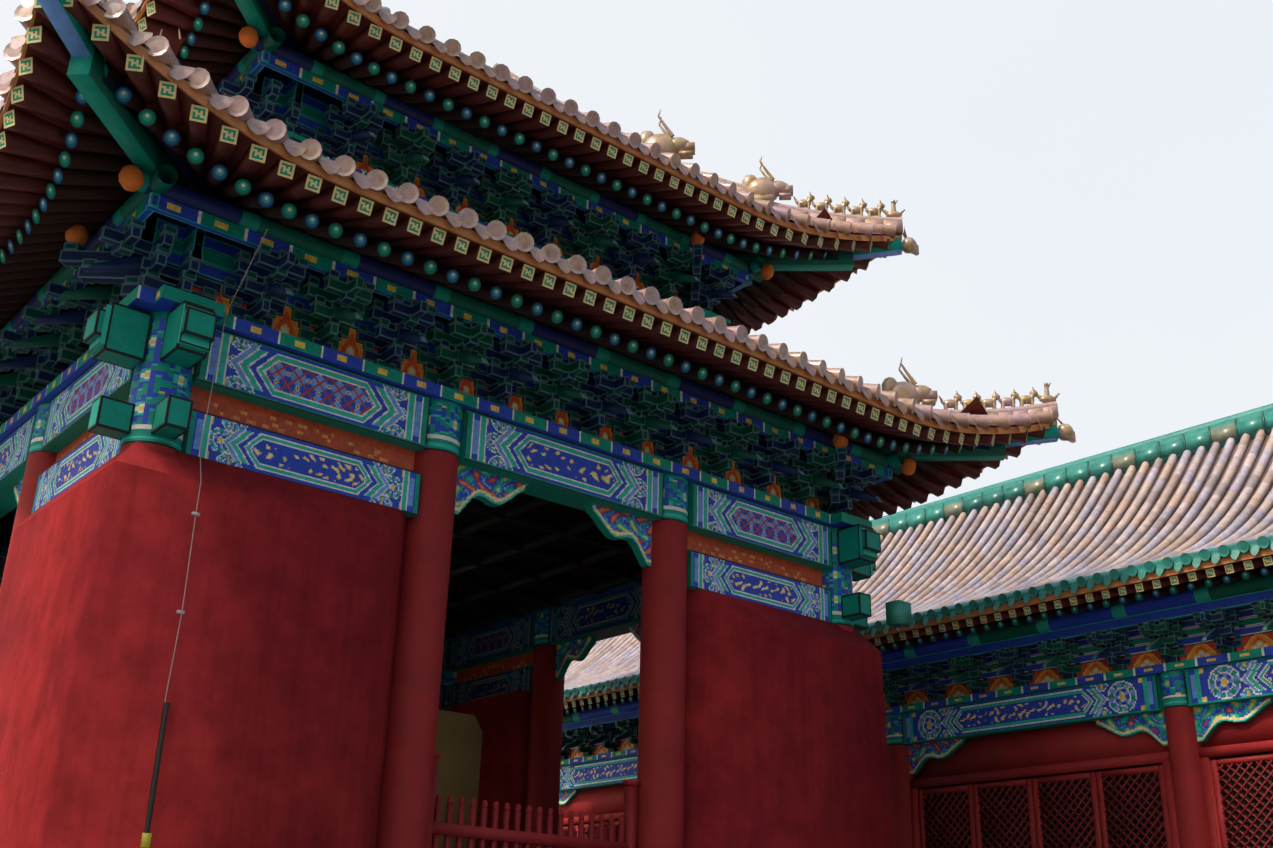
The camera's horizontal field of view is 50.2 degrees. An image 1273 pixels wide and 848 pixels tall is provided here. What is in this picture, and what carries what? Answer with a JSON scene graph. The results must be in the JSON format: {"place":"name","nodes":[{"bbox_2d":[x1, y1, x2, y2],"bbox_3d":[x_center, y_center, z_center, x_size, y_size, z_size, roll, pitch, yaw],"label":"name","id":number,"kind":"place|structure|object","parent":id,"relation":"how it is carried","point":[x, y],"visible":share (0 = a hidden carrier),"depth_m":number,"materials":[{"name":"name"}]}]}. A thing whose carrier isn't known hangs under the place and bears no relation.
{"place":"outdoors","nodes":[
{"label":"outdoors","id":0,"kind":"place"},
{"bbox_2d":[0,493,641,637],"bbox_3d":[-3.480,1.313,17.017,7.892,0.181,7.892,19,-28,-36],"label":"ceiling","id":1,"kind":"structure","parent":0,"point":[519,555],"depth_m":18.00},
{"bbox_2d":[0,443,853,847],"bbox_3d":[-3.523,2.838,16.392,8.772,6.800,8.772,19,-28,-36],"label":"columns","id":2,"kind":"structure","parent":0,"point":[410,755],"depth_m":13.08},
{"bbox_2d":[0,441,892,847],"bbox_3d":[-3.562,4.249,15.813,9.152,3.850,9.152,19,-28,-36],"label":"red pavilion walls","id":3,"kind":"structure","parent":0,"point":[278,689],"depth_m":11.01,"materials":[{"name":"red paint"}]},
{"bbox_2d":[0,0,1272,519],"label":"sky","id":4,"kind":"structure","parent":0,"point":[1084,188],"materials":[{"name":"white"}]},
{"bbox_2d":[563,761,1272,847],"bbox_3d":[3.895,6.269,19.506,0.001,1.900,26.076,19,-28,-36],"label":"dark hall interior","id":5,"kind":"object","parent":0,"point":[1160,809],"visible":0.06,"depth_m":17.36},
{"label":"courtyard ground","id":6,"kind":"structure","parent":0,"visible":0},
{"bbox_2d":[559,702,1272,847],"bbox_3d":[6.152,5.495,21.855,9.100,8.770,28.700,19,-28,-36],"label":"building facade","id":7,"kind":"structure","parent":6,"relation":"on","point":[1185,764],"depth_m":17.70,"materials":[{"name":"red wood"}]},
{"bbox_2d":[559,574,1272,804],"bbox_3d":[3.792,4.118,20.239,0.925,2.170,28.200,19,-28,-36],"label":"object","id":8,"kind":"object","parent":7,"relation":"on","point":[1209,672],"visible":0.38,"depth_m":18.01,"materials":[{"name":"blue paint"}]},
{"bbox_2d":[563,547,1272,714],"bbox_3d":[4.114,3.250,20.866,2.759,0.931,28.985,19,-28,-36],"label":"hall rafters","id":9,"kind":"object","parent":8,"relation":"on","point":[1228,569],"visible":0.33,"depth_m":17.62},
{"bbox_2d":[564,403,1272,743],"bbox_3d":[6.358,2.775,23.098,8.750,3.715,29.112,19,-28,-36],"label":"hall roof tiles","id":10,"kind":"object","parent":9,"relation":"on","point":[1196,495],"visible":0.38,"depth_m":20.83,"materials":[{"name":"beige ceramic"}]},
{"bbox_3d":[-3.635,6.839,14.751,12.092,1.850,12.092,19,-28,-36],"label":"pavilion platform","id":11,"kind":"structure","parent":6,"relation":"on","visible":0},
{"bbox_2d":[431,710,482,847],"bbox_3d":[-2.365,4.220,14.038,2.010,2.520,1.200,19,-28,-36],"label":"stele","id":12,"kind":"object","parent":11,"relation":"on","point":[458,741],"visible":0.36,"depth_m":14.42,"materials":[{"name":"stone"}]},
{"bbox_2d":[0,0,1058,707],"bbox_3d":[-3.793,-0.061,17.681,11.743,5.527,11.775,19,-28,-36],"label":"painted beams","id":13,"kind":"structure","parent":11,"relation":"on","point":[340,370],"depth_m":13.54,"materials":[{"name":"blue paint"}]},
{"bbox_2d":[140,229,911,847],"bbox_3d":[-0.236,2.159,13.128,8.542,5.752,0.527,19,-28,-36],"label":"lightning rod cable","id":14,"kind":"object","parent":13,"relation":"attached to","point":[898,613],"visible":0.92,"depth_m":10.56,"materials":[{"name":"metal"}]},
{"bbox_2d":[0,0,1057,520],"bbox_3d":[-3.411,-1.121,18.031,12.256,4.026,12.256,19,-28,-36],"label":"roof eaves","id":15,"kind":"object","parent":13,"relation":"on","point":[64,158],"visible":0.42,"depth_m":13.39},
{"bbox_2d":[0,0,1058,502],"bbox_3d":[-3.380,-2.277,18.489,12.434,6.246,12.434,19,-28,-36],"label":"roof tiles","id":16,"kind":"object","parent":13,"relation":"on","point":[122,16],"visible":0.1,"depth_m":13.53,"materials":[{"name":"beige ceramic"}]},
{"bbox_2d":[101,0,1075,442],"bbox_3d":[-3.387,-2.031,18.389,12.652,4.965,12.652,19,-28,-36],"label":"roof ornaments","id":17,"kind":"object","parent":16,"relation":"on","point":[767,186],"visible":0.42,"depth_m":18.10},
{"bbox_2d":[427,752,640,847],"bbox_3d":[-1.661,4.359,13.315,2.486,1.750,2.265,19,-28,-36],"label":"fence","id":18,"kind":"object","parent":11,"relation":"on","point":[605,837],"visible":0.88,"depth_m":12.64,"materials":[{"name":"red paint"}]}
]}

